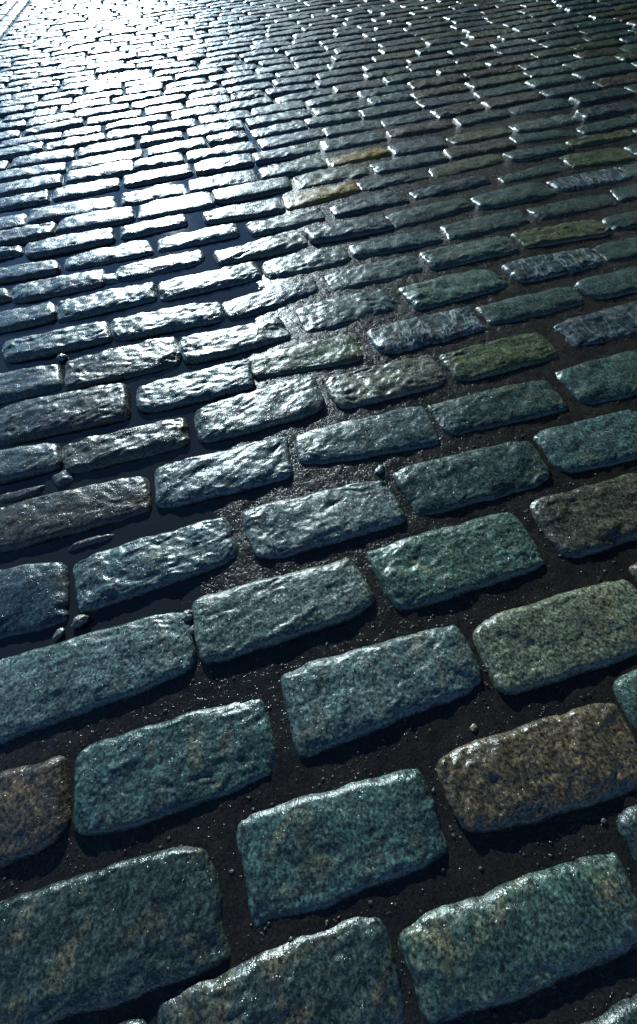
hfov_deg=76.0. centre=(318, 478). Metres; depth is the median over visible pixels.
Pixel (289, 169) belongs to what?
cobblestone
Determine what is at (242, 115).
cobblestone
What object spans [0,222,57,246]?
cobblestone
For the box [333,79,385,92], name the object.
cobblestone
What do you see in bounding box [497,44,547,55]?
cobblestone
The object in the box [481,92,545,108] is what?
cobblestone
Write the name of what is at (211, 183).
cobblestone
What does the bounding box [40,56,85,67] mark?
cobblestone
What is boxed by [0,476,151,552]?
cobblestone
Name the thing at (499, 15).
cobblestone
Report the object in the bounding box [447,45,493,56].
cobblestone
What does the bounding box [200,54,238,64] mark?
cobblestone
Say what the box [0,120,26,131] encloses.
cobblestone
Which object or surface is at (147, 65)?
cobblestone
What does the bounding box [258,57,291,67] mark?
cobblestone
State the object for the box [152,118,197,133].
cobblestone
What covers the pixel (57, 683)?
cobblestone
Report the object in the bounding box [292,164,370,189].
cobblestone
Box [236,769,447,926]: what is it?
cobblestone
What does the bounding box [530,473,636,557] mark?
cobblestone
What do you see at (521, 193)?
cobblestone
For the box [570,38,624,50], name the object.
cobblestone
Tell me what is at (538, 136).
cobblestone
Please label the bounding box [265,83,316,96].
cobblestone
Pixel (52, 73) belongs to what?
cobblestone
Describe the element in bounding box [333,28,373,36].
cobblestone
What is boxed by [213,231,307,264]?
cobblestone
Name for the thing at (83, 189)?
cobblestone
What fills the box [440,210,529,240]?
cobblestone
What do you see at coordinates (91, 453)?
cobblestone
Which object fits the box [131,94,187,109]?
cobblestone
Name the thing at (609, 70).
cobblestone
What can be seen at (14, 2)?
edging sett
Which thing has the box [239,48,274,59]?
cobblestone
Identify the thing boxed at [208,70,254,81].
cobblestone
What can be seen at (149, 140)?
cobblestone
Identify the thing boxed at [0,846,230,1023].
cobblestone
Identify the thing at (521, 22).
cobblestone
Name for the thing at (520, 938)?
cobblestone
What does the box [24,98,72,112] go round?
cobblestone
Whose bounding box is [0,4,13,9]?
edging sett
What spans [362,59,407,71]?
cobblestone
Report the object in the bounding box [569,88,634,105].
cobblestone
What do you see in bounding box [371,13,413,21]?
cobblestone
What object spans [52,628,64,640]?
gravel piece
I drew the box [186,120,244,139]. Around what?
cobblestone
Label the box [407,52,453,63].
cobblestone
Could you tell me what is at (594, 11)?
cobblestone
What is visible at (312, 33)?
cobblestone
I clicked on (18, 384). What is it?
cobblestone
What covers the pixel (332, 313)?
cobblestone
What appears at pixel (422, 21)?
cobblestone
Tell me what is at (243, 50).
cobblestone
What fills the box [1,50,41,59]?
cobblestone
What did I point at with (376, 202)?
cobblestone
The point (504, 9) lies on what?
cobblestone
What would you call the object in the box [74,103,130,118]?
cobblestone
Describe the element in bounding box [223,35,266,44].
cobblestone
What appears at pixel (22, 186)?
cobblestone
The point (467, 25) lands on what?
cobblestone
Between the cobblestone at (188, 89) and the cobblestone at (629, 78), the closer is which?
the cobblestone at (629, 78)
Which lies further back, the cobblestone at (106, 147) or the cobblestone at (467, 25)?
the cobblestone at (467, 25)
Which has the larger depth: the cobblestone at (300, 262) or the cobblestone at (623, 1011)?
the cobblestone at (300, 262)
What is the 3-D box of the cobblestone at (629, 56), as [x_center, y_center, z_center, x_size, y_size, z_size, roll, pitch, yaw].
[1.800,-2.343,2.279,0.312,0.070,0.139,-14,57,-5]
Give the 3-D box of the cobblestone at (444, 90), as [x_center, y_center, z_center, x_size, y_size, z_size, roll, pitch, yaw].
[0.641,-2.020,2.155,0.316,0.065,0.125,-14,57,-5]
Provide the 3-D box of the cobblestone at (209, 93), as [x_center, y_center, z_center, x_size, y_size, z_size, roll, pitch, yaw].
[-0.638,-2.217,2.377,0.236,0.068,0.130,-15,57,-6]
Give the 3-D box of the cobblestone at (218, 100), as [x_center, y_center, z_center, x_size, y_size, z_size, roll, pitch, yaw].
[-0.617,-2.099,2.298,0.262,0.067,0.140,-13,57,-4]
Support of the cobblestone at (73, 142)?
on the ground
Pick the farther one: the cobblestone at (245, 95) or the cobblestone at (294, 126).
the cobblestone at (245, 95)
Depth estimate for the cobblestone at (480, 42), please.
2.59 m
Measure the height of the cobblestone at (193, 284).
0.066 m
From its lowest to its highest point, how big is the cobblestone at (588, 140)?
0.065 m
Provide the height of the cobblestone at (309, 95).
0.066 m
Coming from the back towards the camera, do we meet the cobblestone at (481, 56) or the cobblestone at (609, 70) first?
the cobblestone at (481, 56)
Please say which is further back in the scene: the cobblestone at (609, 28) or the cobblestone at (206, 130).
the cobblestone at (609, 28)
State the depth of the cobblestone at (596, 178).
1.49 m
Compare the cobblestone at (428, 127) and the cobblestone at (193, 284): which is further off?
the cobblestone at (428, 127)
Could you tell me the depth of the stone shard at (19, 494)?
0.88 m
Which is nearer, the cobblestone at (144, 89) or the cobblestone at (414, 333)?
the cobblestone at (414, 333)
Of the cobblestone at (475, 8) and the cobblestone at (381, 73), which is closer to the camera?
the cobblestone at (381, 73)
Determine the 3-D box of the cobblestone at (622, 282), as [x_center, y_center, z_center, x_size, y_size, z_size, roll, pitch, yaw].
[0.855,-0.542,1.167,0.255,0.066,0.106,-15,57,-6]
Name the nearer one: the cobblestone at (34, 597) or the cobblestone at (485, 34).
the cobblestone at (34, 597)
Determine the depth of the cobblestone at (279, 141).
1.89 m
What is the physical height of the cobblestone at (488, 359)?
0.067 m
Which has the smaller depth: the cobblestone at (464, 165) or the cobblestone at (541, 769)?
the cobblestone at (541, 769)
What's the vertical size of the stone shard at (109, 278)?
0.059 m
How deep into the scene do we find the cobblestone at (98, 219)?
1.55 m
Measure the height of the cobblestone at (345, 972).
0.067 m
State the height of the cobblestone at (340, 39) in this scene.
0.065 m
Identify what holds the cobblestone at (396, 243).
on the ground
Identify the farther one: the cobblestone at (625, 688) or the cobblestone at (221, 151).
the cobblestone at (221, 151)
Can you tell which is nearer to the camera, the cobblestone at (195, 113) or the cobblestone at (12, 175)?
the cobblestone at (12, 175)
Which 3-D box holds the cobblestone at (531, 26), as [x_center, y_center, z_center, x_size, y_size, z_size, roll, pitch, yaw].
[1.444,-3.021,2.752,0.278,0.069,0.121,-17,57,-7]
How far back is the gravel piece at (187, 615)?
0.70 m
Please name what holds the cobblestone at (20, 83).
on the ground
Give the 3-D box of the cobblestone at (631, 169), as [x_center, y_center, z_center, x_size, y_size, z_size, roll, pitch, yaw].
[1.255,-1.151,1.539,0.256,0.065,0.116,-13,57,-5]
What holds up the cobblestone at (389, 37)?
on the ground
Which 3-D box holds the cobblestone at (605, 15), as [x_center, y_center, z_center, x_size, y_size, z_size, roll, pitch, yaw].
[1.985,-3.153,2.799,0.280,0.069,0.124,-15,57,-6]
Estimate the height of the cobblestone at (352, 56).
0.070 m
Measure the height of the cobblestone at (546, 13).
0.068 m
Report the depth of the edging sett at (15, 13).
4.32 m
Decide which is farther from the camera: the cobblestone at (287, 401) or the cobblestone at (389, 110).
the cobblestone at (389, 110)
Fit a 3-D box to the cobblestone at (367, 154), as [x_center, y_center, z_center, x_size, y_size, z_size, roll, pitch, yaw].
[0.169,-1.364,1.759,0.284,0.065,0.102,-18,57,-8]
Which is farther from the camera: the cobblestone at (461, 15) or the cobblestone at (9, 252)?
the cobblestone at (461, 15)
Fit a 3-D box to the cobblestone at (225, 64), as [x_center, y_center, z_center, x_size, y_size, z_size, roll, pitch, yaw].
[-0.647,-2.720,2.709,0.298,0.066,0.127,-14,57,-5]
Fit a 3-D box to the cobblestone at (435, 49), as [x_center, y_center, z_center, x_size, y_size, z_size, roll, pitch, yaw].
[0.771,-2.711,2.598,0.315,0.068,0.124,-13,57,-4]
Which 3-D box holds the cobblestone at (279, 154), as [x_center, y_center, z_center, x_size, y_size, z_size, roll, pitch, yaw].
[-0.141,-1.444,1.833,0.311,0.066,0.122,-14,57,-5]
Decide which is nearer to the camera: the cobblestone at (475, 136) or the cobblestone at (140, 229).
the cobblestone at (140, 229)
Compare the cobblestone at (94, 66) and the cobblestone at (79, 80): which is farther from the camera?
the cobblestone at (94, 66)
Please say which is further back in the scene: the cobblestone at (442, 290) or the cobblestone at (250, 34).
the cobblestone at (250, 34)
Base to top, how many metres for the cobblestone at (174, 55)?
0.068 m
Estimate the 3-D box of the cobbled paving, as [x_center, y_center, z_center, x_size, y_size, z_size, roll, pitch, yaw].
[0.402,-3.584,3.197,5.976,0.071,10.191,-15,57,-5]
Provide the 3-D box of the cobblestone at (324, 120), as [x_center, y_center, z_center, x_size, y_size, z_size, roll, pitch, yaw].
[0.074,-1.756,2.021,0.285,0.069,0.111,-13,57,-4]
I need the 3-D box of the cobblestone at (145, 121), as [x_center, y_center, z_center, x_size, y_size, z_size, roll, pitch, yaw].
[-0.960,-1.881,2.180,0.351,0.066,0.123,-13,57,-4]
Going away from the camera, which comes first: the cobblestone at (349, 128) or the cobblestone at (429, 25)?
the cobblestone at (349, 128)
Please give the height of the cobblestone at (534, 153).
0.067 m
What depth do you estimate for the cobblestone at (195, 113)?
2.17 m
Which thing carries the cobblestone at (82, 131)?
on the ground
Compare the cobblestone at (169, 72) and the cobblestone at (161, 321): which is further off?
the cobblestone at (169, 72)
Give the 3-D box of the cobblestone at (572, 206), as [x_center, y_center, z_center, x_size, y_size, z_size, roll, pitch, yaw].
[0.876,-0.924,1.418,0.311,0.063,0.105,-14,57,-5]
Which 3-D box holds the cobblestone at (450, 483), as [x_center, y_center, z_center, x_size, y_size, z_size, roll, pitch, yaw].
[0.317,0.005,0.847,0.318,0.067,0.128,-13,57,-5]
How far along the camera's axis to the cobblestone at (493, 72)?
2.24 m
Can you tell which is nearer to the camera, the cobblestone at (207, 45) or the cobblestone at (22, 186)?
the cobblestone at (22, 186)
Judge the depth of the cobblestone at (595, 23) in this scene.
2.66 m
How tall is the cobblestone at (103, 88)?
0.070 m
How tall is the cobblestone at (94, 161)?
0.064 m
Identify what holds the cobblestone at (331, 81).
on the ground
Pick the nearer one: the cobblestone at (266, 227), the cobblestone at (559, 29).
the cobblestone at (266, 227)
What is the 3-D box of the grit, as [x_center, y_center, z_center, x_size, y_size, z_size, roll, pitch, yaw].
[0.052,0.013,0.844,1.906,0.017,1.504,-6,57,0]
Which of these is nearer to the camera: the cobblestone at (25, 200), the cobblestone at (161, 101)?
the cobblestone at (25, 200)
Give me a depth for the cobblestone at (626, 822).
0.52 m
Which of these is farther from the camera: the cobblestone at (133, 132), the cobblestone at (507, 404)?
the cobblestone at (133, 132)
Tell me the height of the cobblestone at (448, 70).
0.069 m
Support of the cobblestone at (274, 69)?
on the ground
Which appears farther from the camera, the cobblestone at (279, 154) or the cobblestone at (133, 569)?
the cobblestone at (279, 154)
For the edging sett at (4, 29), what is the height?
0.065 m
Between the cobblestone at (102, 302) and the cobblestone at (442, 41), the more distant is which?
the cobblestone at (442, 41)
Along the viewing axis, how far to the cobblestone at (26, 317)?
1.22 m
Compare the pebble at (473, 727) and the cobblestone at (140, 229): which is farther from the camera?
the cobblestone at (140, 229)
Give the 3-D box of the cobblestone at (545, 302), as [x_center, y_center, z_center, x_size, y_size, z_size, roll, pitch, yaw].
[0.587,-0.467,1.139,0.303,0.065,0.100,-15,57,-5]
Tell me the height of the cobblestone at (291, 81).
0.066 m
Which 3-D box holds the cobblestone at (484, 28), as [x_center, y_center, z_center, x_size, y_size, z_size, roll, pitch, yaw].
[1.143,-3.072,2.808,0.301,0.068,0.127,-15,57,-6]
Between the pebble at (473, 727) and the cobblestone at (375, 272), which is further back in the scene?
the cobblestone at (375, 272)
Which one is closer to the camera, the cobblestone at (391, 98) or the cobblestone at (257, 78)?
the cobblestone at (391, 98)
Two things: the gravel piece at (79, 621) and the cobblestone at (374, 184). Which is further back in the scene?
the cobblestone at (374, 184)
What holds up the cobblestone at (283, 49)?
on the ground
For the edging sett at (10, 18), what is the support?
on the ground
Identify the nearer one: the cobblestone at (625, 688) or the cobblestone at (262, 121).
the cobblestone at (625, 688)
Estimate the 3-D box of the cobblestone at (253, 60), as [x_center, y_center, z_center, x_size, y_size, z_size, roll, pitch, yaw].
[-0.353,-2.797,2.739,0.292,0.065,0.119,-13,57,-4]
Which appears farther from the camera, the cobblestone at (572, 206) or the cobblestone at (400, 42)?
the cobblestone at (400, 42)
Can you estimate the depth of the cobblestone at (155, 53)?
2.96 m
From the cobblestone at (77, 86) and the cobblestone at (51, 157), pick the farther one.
the cobblestone at (77, 86)
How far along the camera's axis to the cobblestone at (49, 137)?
2.09 m
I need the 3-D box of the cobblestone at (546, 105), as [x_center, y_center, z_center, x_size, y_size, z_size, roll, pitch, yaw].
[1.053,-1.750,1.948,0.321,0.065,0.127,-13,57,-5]
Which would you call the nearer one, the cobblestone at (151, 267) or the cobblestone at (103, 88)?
the cobblestone at (151, 267)
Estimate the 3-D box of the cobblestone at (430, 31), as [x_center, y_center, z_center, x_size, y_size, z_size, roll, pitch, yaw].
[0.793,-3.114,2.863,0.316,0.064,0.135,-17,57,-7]
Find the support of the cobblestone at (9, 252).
on the ground
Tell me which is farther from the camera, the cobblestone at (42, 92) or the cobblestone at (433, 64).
the cobblestone at (42, 92)
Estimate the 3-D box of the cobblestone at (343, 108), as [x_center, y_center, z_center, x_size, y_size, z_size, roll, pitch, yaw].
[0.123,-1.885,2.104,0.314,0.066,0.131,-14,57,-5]
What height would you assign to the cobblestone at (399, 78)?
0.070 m
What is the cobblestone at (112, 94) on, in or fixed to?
on the ground
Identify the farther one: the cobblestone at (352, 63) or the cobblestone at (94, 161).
the cobblestone at (352, 63)
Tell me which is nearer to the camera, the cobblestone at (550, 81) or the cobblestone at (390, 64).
the cobblestone at (550, 81)
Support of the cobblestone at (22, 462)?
on the ground
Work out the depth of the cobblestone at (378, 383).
0.98 m
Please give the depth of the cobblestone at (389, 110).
2.00 m
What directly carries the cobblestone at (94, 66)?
on the ground
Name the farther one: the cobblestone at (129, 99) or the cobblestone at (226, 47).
the cobblestone at (226, 47)
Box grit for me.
[0,251,636,1018]
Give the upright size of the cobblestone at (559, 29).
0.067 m
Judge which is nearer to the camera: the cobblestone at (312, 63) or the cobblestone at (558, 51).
the cobblestone at (558, 51)
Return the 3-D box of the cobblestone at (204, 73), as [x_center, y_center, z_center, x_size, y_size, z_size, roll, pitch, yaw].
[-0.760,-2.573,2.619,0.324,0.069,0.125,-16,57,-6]
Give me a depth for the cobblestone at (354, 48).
2.68 m
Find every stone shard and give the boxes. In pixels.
[0,485,44,502]
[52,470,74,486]
[68,534,113,551]
[102,273,117,283]
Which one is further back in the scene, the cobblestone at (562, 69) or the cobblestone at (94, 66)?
the cobblestone at (94, 66)
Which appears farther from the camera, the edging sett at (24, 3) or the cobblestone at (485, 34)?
the edging sett at (24, 3)
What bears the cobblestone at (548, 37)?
on the ground
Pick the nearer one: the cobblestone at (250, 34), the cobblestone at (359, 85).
the cobblestone at (359, 85)
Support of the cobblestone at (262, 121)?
on the ground
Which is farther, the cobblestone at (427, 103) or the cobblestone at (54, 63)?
the cobblestone at (54, 63)
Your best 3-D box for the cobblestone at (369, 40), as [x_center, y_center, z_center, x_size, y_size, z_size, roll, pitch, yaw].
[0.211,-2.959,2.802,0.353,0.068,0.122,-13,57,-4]
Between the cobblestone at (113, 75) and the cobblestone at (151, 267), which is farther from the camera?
the cobblestone at (113, 75)
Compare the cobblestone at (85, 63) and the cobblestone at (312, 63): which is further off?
the cobblestone at (85, 63)
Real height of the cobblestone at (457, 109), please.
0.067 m
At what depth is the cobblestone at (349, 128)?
1.91 m
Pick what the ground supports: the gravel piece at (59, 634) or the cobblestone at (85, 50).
the cobblestone at (85, 50)
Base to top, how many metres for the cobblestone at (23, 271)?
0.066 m
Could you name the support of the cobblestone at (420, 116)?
on the ground
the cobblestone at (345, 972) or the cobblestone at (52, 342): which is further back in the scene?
the cobblestone at (52, 342)
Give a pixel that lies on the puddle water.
(154, 520)
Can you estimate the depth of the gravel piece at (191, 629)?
0.69 m
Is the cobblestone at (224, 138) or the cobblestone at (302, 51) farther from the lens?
the cobblestone at (302, 51)
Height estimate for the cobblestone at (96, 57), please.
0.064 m
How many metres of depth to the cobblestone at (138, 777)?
0.58 m
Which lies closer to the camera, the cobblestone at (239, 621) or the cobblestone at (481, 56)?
the cobblestone at (239, 621)
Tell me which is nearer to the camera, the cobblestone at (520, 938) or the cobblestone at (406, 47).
the cobblestone at (520, 938)
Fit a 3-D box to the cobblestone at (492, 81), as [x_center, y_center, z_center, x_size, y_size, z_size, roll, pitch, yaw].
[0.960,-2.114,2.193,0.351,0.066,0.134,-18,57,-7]
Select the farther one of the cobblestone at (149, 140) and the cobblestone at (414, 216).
the cobblestone at (149, 140)
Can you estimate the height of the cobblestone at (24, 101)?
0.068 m
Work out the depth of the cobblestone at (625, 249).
1.24 m
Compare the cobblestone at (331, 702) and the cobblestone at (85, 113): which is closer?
the cobblestone at (331, 702)
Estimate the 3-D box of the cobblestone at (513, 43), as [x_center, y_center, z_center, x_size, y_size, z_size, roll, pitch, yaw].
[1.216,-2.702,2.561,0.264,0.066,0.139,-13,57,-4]
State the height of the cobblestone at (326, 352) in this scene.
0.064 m
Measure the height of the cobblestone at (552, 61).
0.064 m
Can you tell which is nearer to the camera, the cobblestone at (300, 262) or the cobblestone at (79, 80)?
the cobblestone at (300, 262)
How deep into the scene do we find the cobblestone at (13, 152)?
2.00 m
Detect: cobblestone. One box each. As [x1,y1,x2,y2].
[0,95,39,107]
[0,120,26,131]
[0,132,62,148]
[0,142,45,160]
[0,162,66,182]
[0,174,62,197]
[0,189,50,211]
[0,214,27,230]
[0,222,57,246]
[0,246,23,259]
[0,260,60,283]
[0,302,56,332]
[0,364,63,403]
[0,383,130,445]
[0,443,62,483]
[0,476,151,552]
[0,562,69,639]
[0,612,196,744]
[0,756,71,867]
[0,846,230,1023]
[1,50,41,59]
[2,107,58,122]
[2,321,112,362]
[7,77,51,88]
[9,148,75,168]
[11,88,58,99]
[11,269,106,302]
[13,66,56,74]
[21,81,60,92]
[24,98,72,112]
[24,118,84,136]
[25,228,115,258]
[26,113,74,128]
[27,196,116,224]
[39,67,85,77]
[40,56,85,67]
[41,90,84,101]
[44,133,107,151]
[51,47,91,57]
[51,70,94,81]
[52,178,120,200]
[56,206,135,233]
[56,282,157,322]
[57,60,95,69]
[59,98,111,112]
[60,80,107,92]
[61,417,189,474]
[62,75,96,85]
[62,126,102,139]
[64,240,153,270]
[65,337,181,390]
[66,160,135,183]
[68,149,143,170]
[70,42,110,49]
[72,699,276,835]
[73,90,124,103]
[73,517,236,613]
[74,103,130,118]
[77,138,136,157]
[84,82,123,94]
[86,51,126,60]
[86,61,124,70]
[86,110,142,125]
[95,53,137,62]
[95,64,136,75]
[97,69,150,79]
[104,114,170,131]
[106,126,152,140]
[107,73,153,84]
[111,302,224,340]
[112,91,162,104]
[115,250,204,281]
[119,214,187,238]
[120,184,188,205]
[123,164,193,186]
[124,76,174,88]
[125,82,163,95]
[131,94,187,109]
[134,152,184,170]
[136,59,175,69]
[136,359,254,412]
[137,192,215,219]
[138,48,181,58]
[140,131,184,146]
[144,103,185,116]
[146,137,206,157]
[152,37,191,45]
[152,61,196,72]
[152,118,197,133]
[154,67,198,77]
[154,437,293,508]
[157,223,239,251]
[157,917,404,1023]
[158,262,261,300]
[163,82,219,95]
[165,78,207,89]
[167,48,207,58]
[171,105,218,121]
[175,67,224,81]
[179,319,290,363]
[182,41,223,50]
[185,95,231,108]
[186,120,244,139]
[186,141,256,161]
[188,88,227,100]
[188,169,257,193]
[192,558,374,664]
[193,153,254,174]
[194,376,324,443]
[198,60,242,70]
[198,110,253,125]
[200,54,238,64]
[202,197,285,224]
[206,47,251,58]
[206,130,248,145]
[207,42,252,52]
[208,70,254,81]
[211,176,292,203]
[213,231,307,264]
[219,97,274,113]
[221,73,276,87]
[222,279,317,319]
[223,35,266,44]
[226,82,273,95]
[230,30,267,39]
[230,90,264,101]
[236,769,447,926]
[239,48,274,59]
[241,480,405,558]
[244,54,285,63]
[245,109,312,128]
[245,208,325,235]
[248,334,363,378]
[250,41,291,50]
[250,120,307,138]
[251,100,306,116]
[252,144,320,164]
[253,36,293,44]
[255,64,294,74]
[256,129,325,149]
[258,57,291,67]
[258,158,327,179]
[261,246,350,278]
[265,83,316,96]
[272,75,318,86]
[274,42,319,53]
[275,66,328,78]
[275,89,331,103]
[281,625,481,757]
[282,182,360,210]
[285,46,325,57]
[290,52,336,62]
[292,28,333,39]
[292,34,334,44]
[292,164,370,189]
[294,58,331,68]
[295,290,396,332]
[295,406,439,464]
[304,111,361,126]
[304,215,394,243]
[305,92,358,107]
[311,101,371,116]
[314,75,364,87]
[316,68,364,79]
[319,35,363,45]
[319,132,387,151]
[322,120,383,137]
[323,355,446,408]
[324,37,373,49]
[325,255,422,290]
[326,57,374,68]
[326,147,391,166]
[330,190,409,217]
[331,49,381,62]
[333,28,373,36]
[333,43,378,54]
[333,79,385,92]
[348,230,442,257]
[357,84,412,97]
[357,173,428,190]
[358,101,422,118]
[362,28,405,37]
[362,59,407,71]
[363,67,410,78]
[366,512,544,610]
[367,92,413,105]
[367,306,484,353]
[370,152,449,173]
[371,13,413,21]
[372,32,414,41]
[372,52,417,61]
[378,37,423,46]
[378,43,426,53]
[381,111,435,126]
[382,70,436,84]
[385,197,474,229]
[386,120,456,137]
[387,14,428,23]
[387,136,447,155]
[393,441,550,515]
[398,269,506,309]
[398,852,636,1023]
[404,21,454,30]
[406,17,444,25]
[406,58,455,71]
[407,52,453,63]
[407,74,469,89]
[409,6,452,15]
[409,176,491,198]
[410,83,469,98]
[411,26,454,36]
[415,42,464,54]
[416,93,475,108]
[419,236,518,269]
[420,31,465,40]
[426,37,468,45]
[427,380,567,434]
[429,154,505,177]
[430,102,484,118]
[436,62,488,74]
[436,703,636,832]
[439,333,557,380]
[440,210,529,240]
[443,11,484,19]
[443,139,516,159]
[446,126,512,144]
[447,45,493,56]
[450,21,490,28]
[453,52,502,62]
[453,109,510,126]
[458,4,495,12]
[461,37,501,46]
[462,24,506,33]
[464,65,523,78]
[465,72,530,89]
[466,28,514,38]
[471,182,555,208]
[473,579,636,694]
[474,83,533,98]
[475,287,583,324]
[481,5,524,13]
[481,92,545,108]
[483,11,522,19]
[484,54,537,66]
[487,14,531,22]
[490,39,535,48]
[497,29,546,40]
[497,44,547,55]
[498,162,565,183]
[501,248,603,282]
[502,143,574,161]
[503,18,542,26]
[508,98,573,114]
[509,114,582,133]
[509,130,576,143]
[511,219,613,247]
[512,22,554,31]
[518,5,557,13]
[518,55,579,69]
[524,65,574,77]
[525,74,580,88]
[527,194,617,219]
[528,9,566,17]
[529,31,581,42]
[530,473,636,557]
[531,47,578,57]
[534,410,636,472]
[539,12,579,21]
[539,81,601,97]
[540,37,586,48]
[541,24,579,33]
[547,167,632,190]
[552,16,592,25]
[554,301,636,347]
[556,351,636,404]
[560,148,635,167]
[563,56,622,70]
[565,3,607,11]
[566,129,636,146]
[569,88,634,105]
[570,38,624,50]
[572,63,636,79]
[573,18,621,28]
[573,47,623,58]
[574,267,636,298]
[575,7,614,15]
[575,101,636,119]
[576,117,636,134]
[579,23,631,33]
[582,30,634,41]
[582,994,636,1023]
[589,10,630,19]
[593,72,636,86]
[593,237,636,261]
[602,211,636,230]
[610,184,636,201]
[613,669,636,731]
[614,50,636,62]
[616,804,636,862]
[619,163,636,177]
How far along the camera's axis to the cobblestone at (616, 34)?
2.49 m
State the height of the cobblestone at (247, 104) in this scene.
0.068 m
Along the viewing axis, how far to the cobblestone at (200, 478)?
0.86 m
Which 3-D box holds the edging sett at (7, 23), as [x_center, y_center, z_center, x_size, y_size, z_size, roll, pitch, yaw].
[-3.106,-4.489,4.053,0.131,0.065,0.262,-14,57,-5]
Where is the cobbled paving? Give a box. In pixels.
[0,0,636,1023]
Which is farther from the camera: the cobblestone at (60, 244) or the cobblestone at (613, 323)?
the cobblestone at (60, 244)
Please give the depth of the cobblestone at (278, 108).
2.13 m
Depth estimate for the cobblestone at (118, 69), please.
2.77 m
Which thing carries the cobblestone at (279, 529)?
on the ground
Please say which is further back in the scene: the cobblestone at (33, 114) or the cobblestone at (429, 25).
the cobblestone at (429, 25)
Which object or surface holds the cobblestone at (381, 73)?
on the ground
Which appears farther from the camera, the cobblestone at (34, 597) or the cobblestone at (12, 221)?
the cobblestone at (12, 221)
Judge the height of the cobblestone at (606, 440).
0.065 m
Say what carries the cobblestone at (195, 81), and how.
on the ground
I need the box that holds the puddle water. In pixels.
[0,0,308,754]
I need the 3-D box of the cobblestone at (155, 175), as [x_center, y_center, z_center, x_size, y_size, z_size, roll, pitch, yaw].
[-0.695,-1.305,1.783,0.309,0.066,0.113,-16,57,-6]
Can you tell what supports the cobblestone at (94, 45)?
on the ground
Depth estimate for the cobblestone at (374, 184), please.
1.58 m
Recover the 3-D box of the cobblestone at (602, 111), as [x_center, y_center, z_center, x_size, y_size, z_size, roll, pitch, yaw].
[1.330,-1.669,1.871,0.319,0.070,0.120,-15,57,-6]
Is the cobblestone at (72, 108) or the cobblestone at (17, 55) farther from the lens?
the cobblestone at (17, 55)
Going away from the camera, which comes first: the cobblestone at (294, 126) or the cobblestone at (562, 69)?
the cobblestone at (294, 126)
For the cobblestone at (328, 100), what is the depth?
2.15 m
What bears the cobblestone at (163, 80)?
on the ground
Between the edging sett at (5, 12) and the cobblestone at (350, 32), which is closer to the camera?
the cobblestone at (350, 32)
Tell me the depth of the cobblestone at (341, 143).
1.82 m
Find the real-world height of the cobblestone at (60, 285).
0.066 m
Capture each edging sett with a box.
[0,0,6,5]
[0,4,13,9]
[0,9,9,15]
[0,21,12,26]
[0,26,8,33]
[1,16,16,21]
[5,0,17,5]
[6,10,20,16]
[11,6,24,10]
[15,1,27,6]
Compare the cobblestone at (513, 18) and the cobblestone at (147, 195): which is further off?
the cobblestone at (513, 18)
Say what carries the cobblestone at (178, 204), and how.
on the ground
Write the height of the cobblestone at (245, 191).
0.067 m
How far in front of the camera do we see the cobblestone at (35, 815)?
0.57 m
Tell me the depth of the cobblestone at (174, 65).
2.73 m
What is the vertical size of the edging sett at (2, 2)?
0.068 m
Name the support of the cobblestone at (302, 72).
on the ground
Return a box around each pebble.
[56,353,67,361]
[375,465,383,473]
[470,723,477,731]
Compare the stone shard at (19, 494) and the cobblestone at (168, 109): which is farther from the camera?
the cobblestone at (168, 109)
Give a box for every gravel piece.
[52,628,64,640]
[71,614,88,629]
[181,610,192,621]
[189,625,193,633]
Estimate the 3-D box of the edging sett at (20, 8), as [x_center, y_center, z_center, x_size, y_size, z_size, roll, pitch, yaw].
[-3.337,-5.196,4.533,0.131,0.067,0.281,-15,57,-6]
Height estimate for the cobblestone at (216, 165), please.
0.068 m
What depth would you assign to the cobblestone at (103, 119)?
2.22 m
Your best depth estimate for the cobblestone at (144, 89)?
2.47 m
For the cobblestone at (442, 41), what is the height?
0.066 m
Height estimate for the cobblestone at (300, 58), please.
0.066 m
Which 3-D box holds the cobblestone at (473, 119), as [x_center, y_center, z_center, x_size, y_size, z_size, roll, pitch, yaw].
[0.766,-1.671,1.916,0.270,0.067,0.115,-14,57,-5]
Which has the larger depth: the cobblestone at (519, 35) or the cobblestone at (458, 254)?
the cobblestone at (519, 35)
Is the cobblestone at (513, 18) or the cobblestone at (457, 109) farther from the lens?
the cobblestone at (513, 18)
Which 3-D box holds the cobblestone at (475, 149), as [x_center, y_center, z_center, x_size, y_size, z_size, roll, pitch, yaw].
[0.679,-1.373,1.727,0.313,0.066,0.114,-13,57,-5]
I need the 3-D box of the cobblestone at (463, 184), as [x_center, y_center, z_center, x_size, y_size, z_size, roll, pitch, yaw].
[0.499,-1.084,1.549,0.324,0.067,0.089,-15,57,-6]
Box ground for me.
[0,0,636,1023]
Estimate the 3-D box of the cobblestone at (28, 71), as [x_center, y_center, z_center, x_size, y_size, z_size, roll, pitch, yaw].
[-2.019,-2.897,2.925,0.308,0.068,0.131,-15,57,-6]
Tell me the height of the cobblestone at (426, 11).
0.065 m
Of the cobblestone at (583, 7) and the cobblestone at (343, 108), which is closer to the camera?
the cobblestone at (343, 108)
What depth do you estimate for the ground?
0.67 m
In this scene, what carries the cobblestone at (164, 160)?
on the ground
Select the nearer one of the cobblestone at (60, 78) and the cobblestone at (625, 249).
the cobblestone at (625, 249)
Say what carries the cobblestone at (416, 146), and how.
on the ground
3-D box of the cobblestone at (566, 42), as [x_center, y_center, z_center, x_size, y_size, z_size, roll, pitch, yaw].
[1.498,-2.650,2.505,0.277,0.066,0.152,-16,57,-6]
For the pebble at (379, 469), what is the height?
0.012 m
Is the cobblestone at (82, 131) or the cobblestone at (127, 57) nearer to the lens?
the cobblestone at (82, 131)
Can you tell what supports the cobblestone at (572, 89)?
on the ground
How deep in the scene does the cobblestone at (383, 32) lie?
2.88 m
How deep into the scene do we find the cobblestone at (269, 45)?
2.87 m

